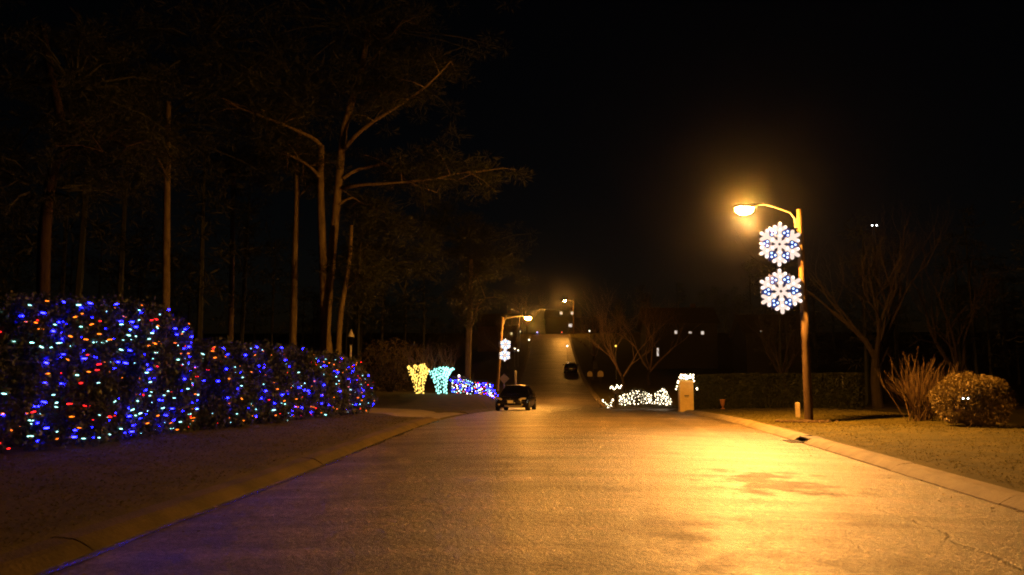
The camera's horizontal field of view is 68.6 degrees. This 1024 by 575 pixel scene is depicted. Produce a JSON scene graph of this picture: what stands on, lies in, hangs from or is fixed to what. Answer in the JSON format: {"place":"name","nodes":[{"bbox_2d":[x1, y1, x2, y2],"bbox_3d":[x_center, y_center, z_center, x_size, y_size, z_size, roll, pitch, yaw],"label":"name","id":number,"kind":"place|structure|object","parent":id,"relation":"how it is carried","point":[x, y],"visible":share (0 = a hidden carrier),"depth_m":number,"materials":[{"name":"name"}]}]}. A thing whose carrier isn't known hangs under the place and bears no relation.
{"place":"outdoors","nodes":[
{"label":"outdoors","id":0,"kind":"place"},
{"bbox_2d":[7,401,463,419],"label":"driveway","id":1,"kind":"structure","parent":0,"point":[408,412],"depth_m":28.99,"materials":[{"name":"concrete"}]},
{"bbox_2d":[0,332,1023,554],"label":"ground","id":2,"kind":"structure","parent":0,"point":[484,366],"depth_m":18.34,"materials":[{"name":"plant"}]},
{"bbox_2d":[0,0,200,413],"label":"pine tree","id":3,"kind":"object","parent":2,"relation":"on","point":[65,140],"visible":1,"depth_m":22.40,"materials":[{"name":"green plant"}]},
{"bbox_2d":[0,290,204,452],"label":"lit hedge","id":4,"kind":"object","parent":2,"relation":"on","point":[52,306],"visible":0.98,"depth_m":13.69,"materials":[{"name":"green plant"}]},
{"bbox_2d":[0,300,71,448],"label":"light net","id":5,"kind":"object","parent":4,"relation":"attached to","point":[28,382],"visible":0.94,"depth_m":12.16,"materials":[{"name":"multicoloured plastic"}]},
{"bbox_2d":[58,302,127,438],"bbox_3d":[-7.498,1.478,13.538,0.643,2.426,1.588,-1,-7,13],"label":"light net","id":6,"kind":"object","parent":4,"relation":"attached to","point":[97,364],"visible":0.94,"depth_m":13.41,"materials":[{"name":"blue plastic"}]},
{"bbox_2d":[114,304,168,433],"bbox_3d":[-7.342,1.608,14.937,0.779,2.556,1.323,-1,-6,5],"label":"light net","id":7,"kind":"object","parent":4,"relation":"attached to","point":[145,372],"visible":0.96,"depth_m":14.85,"materials":[{"name":"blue plastic"}]},
{"bbox_2d":[168,309,204,429],"bbox_3d":[-7.086,1.805,16.463,0.735,2.552,1.646,1,-7,-12],"label":"light net","id":8,"kind":"object","parent":4,"relation":"attached to","point":[187,376],"visible":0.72,"depth_m":16.07,"materials":[{"name":"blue plastic"}]},
{"bbox_2d":[5,0,321,404],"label":"pine tree","id":9,"kind":"object","parent":2,"relation":"on","point":[217,22],"visible":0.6,"depth_m":31.74,"materials":[{"name":"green plant"}]},
{"bbox_2d":[137,9,354,391],"bbox_3d":[-15.806,-5.461,44.137,13.268,23.224,9.276,1,-7,-11],"label":"pine tree","id":10,"kind":"object","parent":2,"relation":"on","point":[234,172],"visible":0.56,"depth_m":44.22,"materials":[{"name":"green plant"}]},
{"bbox_2d":[135,336,378,429],"bbox_3d":[-6.692,2.705,21.834,2.951,2.354,10.011,-1,-7,10],"label":"lit hedge","id":11,"kind":"object","parent":2,"relation":"on","point":[352,376],"visible":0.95,"depth_m":19.72,"materials":[{"name":"green plant"}]},
{"bbox_2d":[202,346,275,422],"bbox_3d":[-6.638,2.328,18.291,0.893,1.847,2.505,-2,-7,15],"label":"light net","id":12,"kind":"object","parent":11,"relation":"attached to","point":[242,377],"visible":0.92,"depth_m":18.21,"materials":[{"name":"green plastic"}]},
{"bbox_2d":[271,347,314,420],"bbox_3d":[-5.995,2.618,20.572,0.649,1.949,2.366,-1,-7,11],"label":"light net","id":13,"kind":"object","parent":11,"relation":"hanging from","point":[291,387],"visible":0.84,"depth_m":20.40,"materials":[{"name":"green plastic"}]},
{"bbox_2d":[316,359,352,414],"bbox_3d":[-5.518,2.960,22.896,0.862,1.780,2.388,-1,-6,5],"label":"light net","id":14,"kind":"object","parent":11,"relation":"hanging from","point":[340,390],"visible":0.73,"depth_m":23.16,"materials":[{"name":"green plastic"}]},
{"bbox_2d":[0,334,532,574],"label":"kerb","id":15,"kind":"structure","parent":2,"relation":"on","point":[39,557],"depth_m":7.76,"materials":[{"name":"grey concrete"}]},
{"bbox_2d":[177,36,399,403],"bbox_3d":[-11.740,-3.598,37.780,11.490,18.757,7.846,-1,-6,5],"label":"pine tree","id":16,"kind":"object","parent":2,"relation":"on","point":[293,326],"visible":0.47,"depth_m":38.03,"materials":[{"name":"green plant"}]},
{"bbox_2d":[348,330,353,403],"bbox_3d":[-7.212,3.630,33.486,0.296,3.577,0.296,-3,-7,27],"label":"lantern post","id":17,"kind":"object","parent":2,"relation":"on","point":[350,337],"visible":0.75,"depth_m":33.55,"materials":[{"name":"black metal"}]},
{"bbox_2d":[193,0,534,402],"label":"pine tree","id":18,"kind":"object","parent":2,"relation":"on","point":[427,180],"visible":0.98,"depth_m":36.26,"materials":[{"name":"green plant"}]},
{"bbox_2d":[354,337,425,391],"bbox_3d":[-8.544,5.425,52.579,5.358,3.899,3.130,-1,-6,5],"label":"bush","id":19,"kind":"object","parent":2,"relation":"on","point":[387,367],"visible":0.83,"depth_m":52.32,"materials":[{"name":"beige plant"}]},
{"bbox_2d":[307,213,482,386],"bbox_3d":[-6.468,1.101,37.149,7.861,9.265,8.930,3,-7,-27],"label":"pine tree","id":20,"kind":"object","parent":2,"relation":"on","point":[366,272],"visible":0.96,"depth_m":36.33,"materials":[{"name":"green plant"}]},
{"bbox_2d":[399,342,436,393],"bbox_3d":[-5.642,4.800,45.226,2.647,3.516,1.742,1,-7,-9],"label":"wrapped shrub","id":21,"kind":"object","parent":2,"relation":"on","point":[417,354],"visible":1,"depth_m":45.27,"materials":[{"name":"brown plant"}]},
{"bbox_2d":[407,364,426,393],"bbox_3d":[-5.719,5.609,45.254,1.252,1.957,0.439,-1,-6,5],"label":"light string","id":22,"kind":"object","parent":21,"relation":"attached to","point":[418,376],"visible":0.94,"depth_m":45.22,"materials":[{"name":"yellow plastic"}]},
{"bbox_2d":[410,364,429,393],"bbox_3d":[-5.550,5.572,45.257,1.216,2.018,0.460,-1,-6,5],"label":"light string","id":23,"kind":"object","parent":21,"relation":"attached to","point":[422,377],"visible":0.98,"depth_m":45.23,"materials":[{"name":"yellow plastic"}]},
{"bbox_2d":[421,342,465,393],"bbox_3d":[-4.294,4.941,45.638,2.787,3.462,1.774,-1,-7,12],"label":"wrapped shrub","id":24,"kind":"object","parent":2,"relation":"on","point":[441,352],"visible":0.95,"depth_m":45.72,"materials":[{"name":"brown plant"}]},
{"bbox_2d":[429,367,443,393],"bbox_3d":[-4.556,5.753,45.679,1.056,1.878,0.493,-1,-6,5],"label":"light string","id":25,"kind":"object","parent":24,"relation":"attached to","point":[442,368],"visible":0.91,"depth_m":45.67,"materials":[{"name":"teal plastic"}]},
{"bbox_2d":[443,367,453,393],"bbox_3d":[-3.862,5.648,45.593,0.733,1.691,0.423,-1,-6,5],"label":"light string","id":26,"kind":"object","parent":24,"relation":"attached to","point":[448,370],"visible":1,"depth_m":45.55,"materials":[{"name":"teal plastic"}]},
{"bbox_2d":[402,166,539,393],"bbox_3d":[-3.470,-0.488,57.034,11.574,17.041,10.213,-1,-6,5],"label":"pine tree","id":27,"kind":"object","parent":2,"relation":"on","point":[472,278],"visible":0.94,"depth_m":56.30,"materials":[{"name":"green plant"}]},
{"bbox_2d":[448,375,495,400],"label":"lit hedge","id":28,"kind":"object","parent":2,"relation":"on","point":[492,391],"visible":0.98,"depth_m":48.62,"materials":[{"name":"green plant"}]},
{"bbox_2d":[452,379,475,393],"bbox_3d":[-3.174,6.391,48.357,1.732,0.947,0.906,-1,-6,5],"label":"light net","id":29,"kind":"object","parent":28,"relation":"attached to","point":[463,386],"visible":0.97,"depth_m":48.17,"materials":[{"name":"multicoloured plastic"}]},
{"bbox_2d":[475,382,495,398],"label":"light net","id":30,"kind":"object","parent":28,"relation":"attached to","point":[485,388],"visible":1,"depth_m":48.66,"materials":[{"name":"multicoloured plastic"}]},
{"bbox_2d":[475,310,521,351],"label":"house","id":31,"kind":"structure","parent":2,"relation":"on","point":[488,321],"depth_m":140.73,"materials":[{"name":"brick"}]},
{"bbox_2d":[472,313,535,370],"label":"bare tree","id":32,"kind":"object","parent":2,"relation":"on","point":[506,336],"visible":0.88,"depth_m":105.36,"materials":[{"name":"brown plant"}]},
{"bbox_2d":[499,374,508,387],"bbox_3d":[-0.582,7.634,55.738,0.765,2.491,0.057,-1,-6,5],"label":"road sign","id":33,"kind":"object","parent":2,"relation":"on","point":[503,378],"visible":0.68,"depth_m":55.80,"materials":[{"name":"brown metal"}]},
{"bbox_2d":[0,0,1023,403],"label":"woods","id":34,"kind":"object","parent":2,"relation":"on","point":[120,278],"visible":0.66,"depth_m":60.74,"materials":[{"name":"plant"}]},
{"bbox_2d":[495,315,530,395],"bbox_3d":[0.098,5.888,61.920,3.072,7.180,0.312,-1,-6,5],"label":"street lamp","id":35,"kind":"object","parent":2,"relation":"on","point":[500,350],"visible":0.92,"depth_m":62.00,"materials":[{"name":"brown metal"}]},
{"bbox_2d":[498,350,509,360],"bbox_3d":[-0.641,5.593,61.824,0.964,0.977,0.147,-1,-6,5],"label":"snowflake light","id":36,"kind":"object","parent":35,"relation":"attached to","point":[502,353],"visible":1,"depth_m":61.80,"materials":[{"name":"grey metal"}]},
{"bbox_2d":[498,339,510,349],"bbox_3d":[-0.613,4.701,61.922,1.020,0.977,0.147,-1,-6,5],"label":"snowflake light","id":37,"kind":"object","parent":35,"relation":"attached to","point":[504,342],"visible":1,"depth_m":61.89,"materials":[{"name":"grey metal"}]},
{"bbox_2d":[508,290,546,333],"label":"bare tree","id":38,"kind":"object","parent":2,"relation":"on","point":[524,309],"visible":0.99,"depth_m":198.33,"materials":[{"name":"brown plant"}]},
{"bbox_2d":[544,308,580,333],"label":"house","id":39,"kind":"structure","parent":2,"relation":"on","point":[556,323],"depth_m":221.80,"materials":[{"name":"brown"}]},
{"bbox_2d":[563,300,573,334],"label":"street lamp","id":40,"kind":"object","parent":2,"relation":"on","point":[573,315],"visible":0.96,"depth_m":183.68,"materials":[{"name":"brown metal"}]},
{"bbox_2d":[587,371,592,383],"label":"mailbox","id":41,"kind":"object","parent":2,"relation":"on","point":[589,374],"visible":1,"depth_m":82.76,"materials":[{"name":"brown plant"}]},
{"bbox_2d":[566,306,614,365],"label":"bare tree","id":42,"kind":"object","parent":2,"relation":"on","point":[594,348],"visible":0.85,"depth_m":109.54,"materials":[{"name":"brown plant"}]},
{"bbox_2d":[568,334,614,408],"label":"kerb","id":43,"kind":"structure","parent":2,"relation":"on","point":[591,391],"depth_m":87.79,"materials":[{"name":"concrete"}]},
{"bbox_2d":[597,371,602,384],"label":"mailbox","id":44,"kind":"object","parent":2,"relation":"on","point":[600,374],"visible":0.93,"depth_m":81.69,"materials":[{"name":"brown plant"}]},
{"bbox_2d":[595,395,617,407],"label":"shrub","id":45,"kind":"object","parent":2,"relation":"on","point":[605,403],"visible":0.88,"depth_m":50.87,"materials":[{"name":"white plastic"}]},
{"bbox_2d":[613,388,618,406],"bbox_3d":[6.881,7.287,49.708,0.358,1.302,0.560,-1,-6,5],"label":"mailbox","id":46,"kind":"object","parent":2,"relation":"on","point":[616,391],"visible":0.97,"depth_m":49.60,"materials":[{"name":"brown wood"}]},
{"bbox_2d":[557,278,688,390],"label":"bare tree","id":47,"kind":"object","parent":2,"relation":"on","point":[616,366],"visible":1,"depth_m":72.92,"materials":[{"name":"brown plant"}]},
{"bbox_2d":[618,387,653,405],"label":"shrub","id":48,"kind":"object","parent":2,"relation":"on","point":[643,399],"visible":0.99,"depth_m":50.60,"materials":[{"name":"green plant"}]},
{"bbox_2d":[619,391,652,404],"bbox_3d":[8.425,7.424,50.471,2.399,0.980,1.103,1,-7,-9],"label":"light net","id":49,"kind":"object","parent":48,"relation":"attached to","point":[632,398],"visible":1,"depth_m":50.43,"materials":[{"name":"white plastic"}]},
{"bbox_2d":[590,285,715,384],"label":"bare tree","id":50,"kind":"object","parent":2,"relation":"on","point":[649,369],"visible":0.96,"depth_m":80.78,"materials":[{"name":"brown plant"}]},
{"bbox_2d":[654,386,671,404],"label":"shrub","id":51,"kind":"object","parent":2,"relation":"on","point":[662,388],"visible":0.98,"depth_m":49.96,"materials":[{"name":"green plant"}]},
{"bbox_2d":[654,389,671,404],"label":"light net","id":52,"kind":"object","parent":51,"relation":"hanging from","point":[663,398],"visible":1,"depth_m":49.82,"materials":[{"name":"white plastic"}]},
{"bbox_2d":[637,304,720,368],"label":"house","id":53,"kind":"structure","parent":2,"relation":"on","point":[696,347],"depth_m":106.29,"materials":[{"name":"black"}]},
{"bbox_2d":[678,380,693,411],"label":"pillar","id":54,"kind":"structure","parent":2,"relation":"on","point":[685,396],"depth_m":39.85,"materials":[{"name":"paint"}]},
{"bbox_2d":[675,373,698,391],"bbox_3d":[9.267,5.033,39.977,1.238,1.016,1.064,-1,-6,5],"label":"lit garland","id":55,"kind":"object","parent":54,"relation":"on","point":[682,376],"visible":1,"depth_m":39.96,"materials":[{"name":"white plastic"}]},
{"bbox_2d":[719,399,724,408],"bbox_3d":[10.779,5.971,38.437,0.300,0.500,0.292,-1,-6,5],"label":"flower pot","id":56,"kind":"object","parent":2,"relation":"on","point":[722,402],"visible":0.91,"depth_m":38.35,"materials":[{"name":"ceramic"}]},
{"bbox_2d":[693,372,762,409],"bbox_3d":[11.515,5.586,40.386,3.729,2.072,1.343,-2,-7,16],"label":"clipped hedge","id":57,"kind":"object","parent":2,"relation":"on","point":[743,388],"visible":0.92,"depth_m":39.88,"materials":[{"name":"green plant"}]},
{"bbox_2d":[729,313,811,373],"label":"house","id":58,"kind":"structure","parent":2,"relation":"on","point":[747,358],"depth_m":93.80,"materials":[{"name":"black"}]},
{"bbox_2d":[733,203,812,419],"bbox_3d":[7.518,0.828,21.543,2.196,6.614,0.343,1,-7,-9],"label":"street lamp","id":59,"kind":"object","parent":2,"relation":"on","point":[743,209],"visible":0.93,"depth_m":21.65,"materials":[{"name":"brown wood"}]},
{"bbox_2d":[759,222,799,266],"bbox_3d":[7.814,-1.265,21.933,1.213,1.348,0.159,-1,-6,5],"label":"snowflake light","id":60,"kind":"object","parent":59,"relation":"attached to","point":[792,250],"visible":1,"depth_m":21.90,"materials":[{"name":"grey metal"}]},
{"bbox_2d":[760,268,801,313],"bbox_3d":[7.799,0.110,21.779,1.201,1.349,0.159,-1,-6,5],"label":"snowflake light","id":61,"kind":"object","parent":59,"relation":"attached to","point":[785,302],"visible":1,"depth_m":21.75,"materials":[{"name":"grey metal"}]},
{"bbox_2d":[727,303,838,406],"bbox_3d":[18.010,4.040,47.926,6.945,7.488,6.804,-6,-9,44],"label":"bare tree","id":62,"kind":"object","parent":2,"relation":"on","point":[790,365],"visible":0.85,"depth_m":48.31,"materials":[{"name":"brown plant"}]},
{"bbox_2d":[795,402,799,416],"bbox_3d":[8.967,3.852,23.578,0.130,0.500,0.110,-1,-6,5],"label":"marker post","id":63,"kind":"object","parent":2,"relation":"on","point":[797,409],"visible":0.82,"depth_m":23.54,"materials":[{"name":"plastic"}]},
{"bbox_2d":[775,419,839,422],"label":"mulch","id":64,"kind":"object","parent":2,"relation":"on","point":[810,421],"visible":0.84,"depth_m":21.21,"materials":[{"name":"brown soil"}]},
{"bbox_2d":[752,372,867,408],"bbox_3d":[15.009,5.232,37.948,5.336,1.914,1.457,-5,-8,37],"label":"clipped hedge","id":65,"kind":"object","parent":2,"relation":"on","point":[799,389],"visible":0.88,"depth_m":37.34,"materials":[{"name":"green plant"}]},
{"bbox_2d":[733,194,953,408],"bbox_3d":[17.311,0.733,38.169,12.595,11.283,9.489,2,-7,-15],"label":"bare tree","id":66,"kind":"object","parent":2,"relation":"on","point":[877,356],"visible":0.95,"depth_m":38.36,"materials":[{"name":"brown plant"}]},
{"bbox_2d":[684,410,1023,512],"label":"kerb","id":67,"kind":"structure","parent":2,"relation":"on","point":[1002,496],"depth_m":11.45,"materials":[{"name":"concrete"}]},
{"bbox_2d":[870,222,884,403],"bbox_3d":[28.307,2.010,58.012,0.500,14.381,0.390,-1,-6,5],"label":"flood lamp post","id":68,"kind":"object","parent":2,"relation":"on","point":[877,303],"visible":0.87,"depth_m":58.12,"materials":[{"name":"black metal"}]},
{"bbox_2d":[875,350,958,421],"bbox_3d":[11.319,2.630,20.594,1.958,2.085,2.187,6,-9,-43],"label":"twiggy shrub","id":69,"kind":"object","parent":2,"relation":"on","point":[918,417],"visible":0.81,"depth_m":20.47,"materials":[{"name":"brown plant"}]},
{"bbox_2d":[862,203,1021,407],"bbox_3d":[25.072,0.744,43.725,10.547,12.976,7.496,5,-8,-39],"label":"bare tree","id":70,"kind":"object","parent":2,"relation":"on","point":[954,355],"visible":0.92,"depth_m":44.01,"materials":[{"name":"brown plant"}]},
{"bbox_2d":[925,370,1018,425],"bbox_3d":[11.199,2.721,18.285,1.841,1.400,1.857,-1,-6,5],"label":"round bush","id":71,"kind":"object","parent":2,"relation":"on","point":[998,409],"visible":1,"depth_m":17.84,"materials":[{"name":"green plant"}]},
{"bbox_2d":[0,0,1023,333],"label":"sky","id":72,"kind":"structure","parent":0,"point":[641,126],"materials":[{"name":"black"}]},
{"bbox_2d":[46,334,1023,574],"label":"road","id":73,"kind":"structure","parent":0,"point":[567,476],"depth_m":7.94,"materials":[{"name":"grey asphalt"}]},
{"bbox_2d":[34,421,438,574],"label":"gutter","id":74,"kind":"object","parent":73,"relation":"on","point":[82,558],"visible":0.98,"depth_m":7.73,"materials":[{"name":"grey concrete"}]},
{"bbox_2d":[495,385,535,410],"bbox_3d":[0.258,6.233,42.593,2.240,1.467,4.791,-1,-8,9],"label":"parked car","id":75,"kind":"object","parent":73,"relation":"on","point":[515,396],"visible":1,"depth_m":41.00,"materials":[{"name":"black paint"}]},
{"bbox_2d":[53,411,1022,574],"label":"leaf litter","id":76,"kind":"object","parent":73,"relation":"on","point":[486,411],"visible":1,"depth_m":9.41,"materials":[{"name":"brown plant"}]},
{"bbox_2d":[563,362,578,373],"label":"parked car","id":77,"kind":"object","parent":73,"relation":"on","point":[570,367],"visible":1,"depth_m":100.87,"materials":[{"name":"black paint"}]},
{"bbox_2d":[783,436,825,442],"bbox_3d":[6.397,3.350,16.472,0.735,0.133,0.680,-1,-6,5],"label":"storm drain","id":78,"kind":"object","parent":73,"relation":"on","point":[800,439],"visible":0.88,"depth_m":16.43,"materials":[{"name":"concrete"}]},
{"bbox_2d":[624,406,1023,410],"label":"side street","id":79,"kind":"structure","parent":0,"point":[1019,407],"depth_m":46.07,"materials":[{"name":"grey asphalt"}]}
]}

